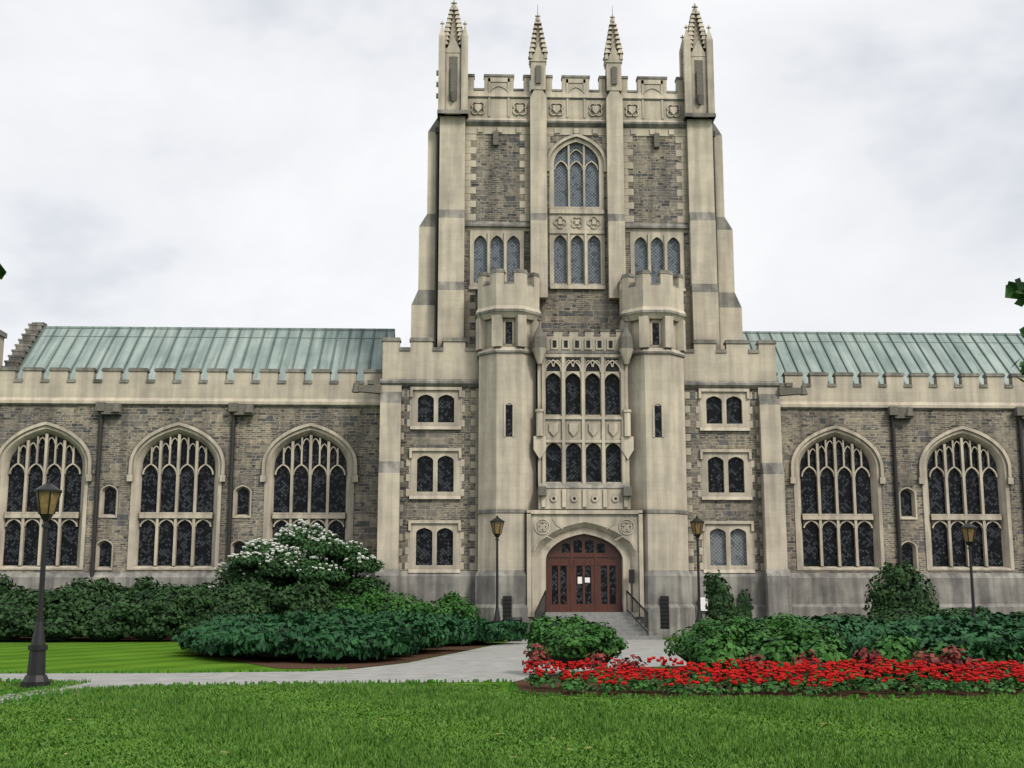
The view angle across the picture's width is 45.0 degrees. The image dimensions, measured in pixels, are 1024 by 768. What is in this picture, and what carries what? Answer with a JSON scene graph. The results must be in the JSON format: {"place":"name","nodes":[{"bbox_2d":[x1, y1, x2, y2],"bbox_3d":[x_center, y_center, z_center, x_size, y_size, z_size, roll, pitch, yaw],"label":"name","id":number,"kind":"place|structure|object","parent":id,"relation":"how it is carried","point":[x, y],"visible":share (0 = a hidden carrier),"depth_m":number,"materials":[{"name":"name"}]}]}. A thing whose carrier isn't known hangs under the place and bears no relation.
{"place":"outdoors","nodes":[
{"label":"outdoors","id":0,"kind":"place"},
{"bbox_2d":[0,639,685,702],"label":"concrete path","id":1,"kind":"structure","parent":0,"point":[507,665],"depth_m":27.46,"materials":[{"name":"grey concrete"}]},
{"bbox_2d":[0,667,1023,702],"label":"path edge grass tufts","id":2,"kind":"object","parent":1,"relation":"on","point":[514,686],"visible":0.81,"depth_m":23.12,"materials":[{"name":"green plant"}]},
{"bbox_2d":[506,617,522,641],"bbox_3d":[0.096,9.805,49.381,0.700,0.950,0.682,0,-10,-2],"label":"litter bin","id":3,"kind":"object","parent":1,"relation":"on","point":[516,619],"visible":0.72,"depth_m":49.16,"materials":[{"name":"black metal"}]},
{"bbox_2d":[3,692,966,756],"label":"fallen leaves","id":4,"kind":"object","parent":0,"point":[383,718],"visible":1,"depth_m":14.57,"materials":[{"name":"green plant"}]},
{"bbox_2d":[0,77,1014,616],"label":"stone window trim","id":5,"kind":"structure","parent":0,"point":[604,511],"depth_m":59.22,"materials":[{"name":"beige stone"}]},
{"bbox_2d":[0,638,1023,767],"bbox_3d":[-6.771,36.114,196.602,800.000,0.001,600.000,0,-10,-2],"label":"lawn ground","id":6,"kind":"structure","parent":0,"point":[160,656],"depth_m":20.51,"materials":[{"name":"green plant"}]},
{"bbox_2d":[20,479,61,687],"bbox_3d":[-8.908,3.752,23.416,0.552,3.900,0.530,0,-10,-2],"label":"lamp post","id":7,"kind":"object","parent":6,"relation":"on","point":[35,676],"visible":0.93,"depth_m":23.20,"materials":[{"name":"black metal"}]},
{"bbox_2d":[36,491,59,513],"bbox_3d":[-8.908,2.285,23.673,0.470,0.420,0.407,0,-10,-2],"label":"glass","id":8,"kind":"object","parent":7,"relation":"attached to","point":[44,498],"visible":0.93,"depth_m":23.52,"materials":[{"name":"yellow glass"}]},
{"bbox_2d":[0,568,362,641],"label":"rhododendron shrubs","id":9,"kind":"object","parent":6,"relation":"on","point":[136,600],"visible":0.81,"depth_m":49.58,"materials":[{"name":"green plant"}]},
{"bbox_2d":[490,515,504,641],"bbox_3d":[-0.593,7.755,49.412,0.594,5.000,0.594,0,-10,-2],"label":"lamp post","id":10,"kind":"object","parent":6,"relation":"on","point":[497,614],"visible":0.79,"depth_m":49.41,"materials":[{"name":"black metal"}]},
{"bbox_2d":[491,522,503,533],"bbox_3d":[-0.593,5.800,49.755,0.526,0.470,0.456,0,-10,-2],"label":"glass","id":11,"kind":"object","parent":10,"relation":"attached to","point":[497,527],"visible":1,"depth_m":49.58,"materials":[{"name":"yellow glass"}]},
{"bbox_2d":[0,569,1023,637],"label":"stone base wall","id":12,"kind":"structure","parent":6,"relation":"on","point":[776,591],"depth_m":55.98,"materials":[{"name":"grey stone"}]},
{"bbox_2d":[0,76,1023,611],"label":"stone walls","id":13,"kind":"structure","parent":6,"relation":"on","point":[504,476],"depth_m":58.73,"materials":[{"name":"beige stone"}]},
{"bbox_2d":[3,322,1002,603],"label":"windows","id":14,"kind":"structure","parent":13,"relation":"attached to","point":[205,502],"depth_m":59.55,"materials":[{"name":"black glass"}]},
{"bbox_2d":[18,326,1023,384],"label":"roof","id":15,"kind":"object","parent":13,"relation":"on","point":[204,349],"visible":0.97,"depth_m":64.92,"materials":[{"name":"green metal"}]},
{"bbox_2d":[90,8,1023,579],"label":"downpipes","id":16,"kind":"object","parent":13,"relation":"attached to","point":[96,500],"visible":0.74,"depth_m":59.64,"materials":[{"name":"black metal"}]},
{"bbox_2d":[95,56,1023,495],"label":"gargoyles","id":17,"kind":"object","parent":13,"relation":"on","point":[539,340],"visible":0.99,"depth_m":59.68,"materials":[{"name":"stone"}]},
{"bbox_2d":[436,0,714,119],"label":"pinnacles","id":18,"kind":"object","parent":13,"relation":"on","point":[697,42],"visible":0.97,"depth_m":60.84,"materials":[{"name":"stone"}]},
{"bbox_2d":[474,143,679,283],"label":"tower windows","id":19,"kind":"structure","parent":13,"relation":"attached to","point":[560,199],"depth_m":59.88,"materials":[{"name":"grey glass"}]},
{"bbox_2d":[546,534,622,611],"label":"wooden entrance doors","id":20,"kind":"structure","parent":13,"relation":"in","point":[571,561],"depth_m":55.27,"materials":[{"name":"brown wood"}]},
{"bbox_2d":[503,323,738,628],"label":"dark openings","id":21,"kind":"object","parent":13,"relation":"attached to","point":[589,367],"visible":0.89,"depth_m":56.35,"materials":[{"name":"black"}]},
{"bbox_2d":[578,577,707,610],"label":"sign","id":22,"kind":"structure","parent":13,"relation":"attached to","point":[702,599],"depth_m":55.49,"materials":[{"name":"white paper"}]},
{"bbox_2d":[710,529,745,564],"bbox_3d":[9.875,7.472,56.597,1.680,1.680,0.001,0,-10,-2],"label":"window","id":23,"kind":"structure","parent":13,"relation":"attached to","point":[737,544],"depth_m":56.59,"materials":[{"name":"grey glass"}]},
{"bbox_2d":[730,589,753,619],"bbox_3d":[10.170,10.222,55.616,1.511,1.964,0.171,0,-10,-2],"label":"shrub","id":24,"kind":"object","parent":13,"relation":"attached to","point":[744,608],"visible":0.56,"depth_m":55.64,"materials":[{"name":"green plant"}]},
{"bbox_2d":[0,678,1023,767],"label":"lawn grass","id":25,"kind":"structure","parent":6,"relation":"on","point":[861,753],"depth_m":15.28,"materials":[{"name":"green plant"}]},
{"bbox_2d":[0,134,1023,572],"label":"rubble stone walls","id":26,"kind":"structure","parent":6,"relation":"on","point":[498,184],"depth_m":59.81,"materials":[{"name":"grey stone"}]},
{"bbox_2d":[0,74,1023,514],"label":"stone moldings","id":27,"kind":"structure","parent":26,"relation":"on","point":[30,336],"depth_m":59.80,"materials":[{"name":"grey stone"}]},
{"bbox_2d":[16,635,1023,697],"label":"mulch bed","id":28,"kind":"object","parent":6,"relation":"on","point":[305,663],"visible":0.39,"depth_m":26.64,"materials":[{"name":"brown soil"}]},
{"bbox_2d":[257,556,353,588],"bbox_3d":[-9.487,8.915,53.993,6.546,4.322,3.817,0,-10,-2],"label":"dogwood trunk","id":29,"kind":"object","parent":28,"relation":"on","point":[289,579],"visible":0.04,"depth_m":53.49,"materials":[{"name":"brown plant"}]},
{"bbox_2d":[205,519,390,595],"bbox_3d":[-9.458,7.718,54.198,8.378,3.652,5.855,0,-10,-2],"label":"flowering bush","id":30,"kind":"object","parent":29,"relation":"attached to","point":[307,562],"depth_m":52.81,"materials":[{"name":"green plant"}]},
{"bbox_2d":[229,532,371,593],"bbox_3d":[-9.474,7.916,54.158,7.646,3.102,4.821,0,-10,-2],"label":"dogwood tree","id":31,"kind":"object","parent":29,"relation":"attached to","point":[242,572],"visible":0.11,"depth_m":52.87,"materials":[{"name":"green plant"}]},
{"bbox_2d":[171,608,529,661],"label":"juniper shrubs","id":32,"kind":"object","parent":28,"relation":"on","point":[387,637],"visible":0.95,"depth_m":34.39,"materials":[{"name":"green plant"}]},
{"bbox_2d":[328,588,480,618],"bbox_3d":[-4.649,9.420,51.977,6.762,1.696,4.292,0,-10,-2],"label":"box shrubs","id":33,"kind":"object","parent":28,"relation":"on","point":[447,603],"visible":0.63,"depth_m":51.12,"materials":[{"name":"green plant"}]},
{"bbox_2d":[524,614,628,667],"bbox_3d":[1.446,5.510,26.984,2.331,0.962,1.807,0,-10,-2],"label":"yew shrub","id":34,"kind":"object","parent":28,"relation":"on","point":[583,643],"visible":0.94,"depth_m":26.60,"materials":[{"name":"green plant"}]},
{"bbox_2d":[664,612,843,661],"bbox_3d":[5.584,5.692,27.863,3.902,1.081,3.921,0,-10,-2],"label":"box shrubs","id":35,"kind":"object","parent":28,"relation":"on","point":[738,626],"visible":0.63,"depth_m":27.14,"materials":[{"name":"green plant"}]},
{"bbox_2d":[524,663,1023,694],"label":"flower bed foliage","id":36,"kind":"object","parent":28,"relation":"on","point":[1004,685],"visible":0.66,"depth_m":21.27,"materials":[{"name":"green plant"}]},
{"bbox_2d":[522,643,1023,674],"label":"shrub leaves","id":37,"kind":"object","parent":36,"relation":"on","point":[952,659],"visible":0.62,"depth_m":22.98,"materials":[{"name":"red plant"}]},
{"bbox_2d":[523,656,1023,686],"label":"red flowers","id":38,"kind":"object","parent":36,"relation":"on","point":[1018,670],"visible":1,"depth_m":21.68,"materials":[{"name":"red plant"}]},
{"bbox_2d":[689,633,1023,674],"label":"shrubs","id":39,"kind":"object","parent":28,"relation":"on","point":[776,650],"visible":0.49,"depth_m":24.43,"materials":[{"name":"green plant"}]},
{"bbox_2d":[706,646,1008,677],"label":"leaves","id":40,"kind":"object","parent":28,"relation":"on","point":[723,647],"visible":0.12,"depth_m":24.57,"materials":[{"name":"green"}]},
{"bbox_2d":[703,561,1023,622],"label":"mixed shrubs","id":41,"kind":"object","parent":28,"relation":"on","point":[894,576],"visible":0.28,"depth_m":51.99,"materials":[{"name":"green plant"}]},
{"bbox_2d":[808,617,1023,673],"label":"juniper shrubs","id":42,"kind":"object","parent":28,"relation":"on","point":[934,639],"visible":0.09,"depth_m":25.70,"materials":[{"name":"green"}]},
{"bbox_2d":[741,611,1023,670],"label":"juniper shrubs","id":43,"kind":"object","parent":42,"relation":"on","point":[965,627],"visible":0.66,"depth_m":26.30,"materials":[{"name":"green plant"}]},
{"bbox_2d":[540,612,661,639],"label":"entrance steps","id":44,"kind":"structure","parent":6,"relation":"on","point":[624,625],"depth_m":53.05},
{"bbox_2d":[503,570,668,635],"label":"stair railings","id":45,"kind":"object","parent":44,"relation":"on","point":[632,598],"visible":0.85,"depth_m":53.58,"materials":[{"name":"black metal"}]},
{"bbox_2d":[690,516,703,625],"bbox_3d":[7.502,7.802,49.682,0.594,5.000,0.594,0,-10,-2],"label":"lamp post","id":46,"kind":"object","parent":6,"relation":"on","point":[699,612],"visible":0.66,"depth_m":49.71,"materials":[{"name":"black metal"}]},
{"bbox_2d":[691,522,702,533],"bbox_3d":[7.502,5.847,50.025,0.526,0.470,0.456,0,-10,-2],"label":"glass","id":47,"kind":"object","parent":46,"relation":"attached to","point":[697,524],"visible":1,"depth_m":49.85,"materials":[{"name":"yellow glass"}]},
{"bbox_2d":[960,521,976,616],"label":"lamp post","id":48,"kind":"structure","parent":6,"relation":"on","point":[968,524],"depth_m":45.11,"materials":[{"name":"black metal"}]},
{"bbox_2d":[962,528,975,541],"bbox_3d":[16.766,5.543,45.318,0.540,0.483,0.468,0,-10,-2],"label":"glass","id":49,"kind":"object","parent":48,"relation":"attached to","point":[970,532],"visible":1,"depth_m":45.14,"materials":[{"name":"yellow glass"}]},
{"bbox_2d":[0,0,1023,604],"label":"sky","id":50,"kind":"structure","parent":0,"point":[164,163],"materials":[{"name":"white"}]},
{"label":"conifer twigs","id":51,"kind":"object","parent":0,"visible":0},
{"bbox_2d":[0,264,1023,381],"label":"tree leaves","id":52,"kind":"object","parent":51,"relation":"on","point":[1014,290],"visible":1,"depth_m":6.29,"materials":[{"name":"green plant"}]}
]}

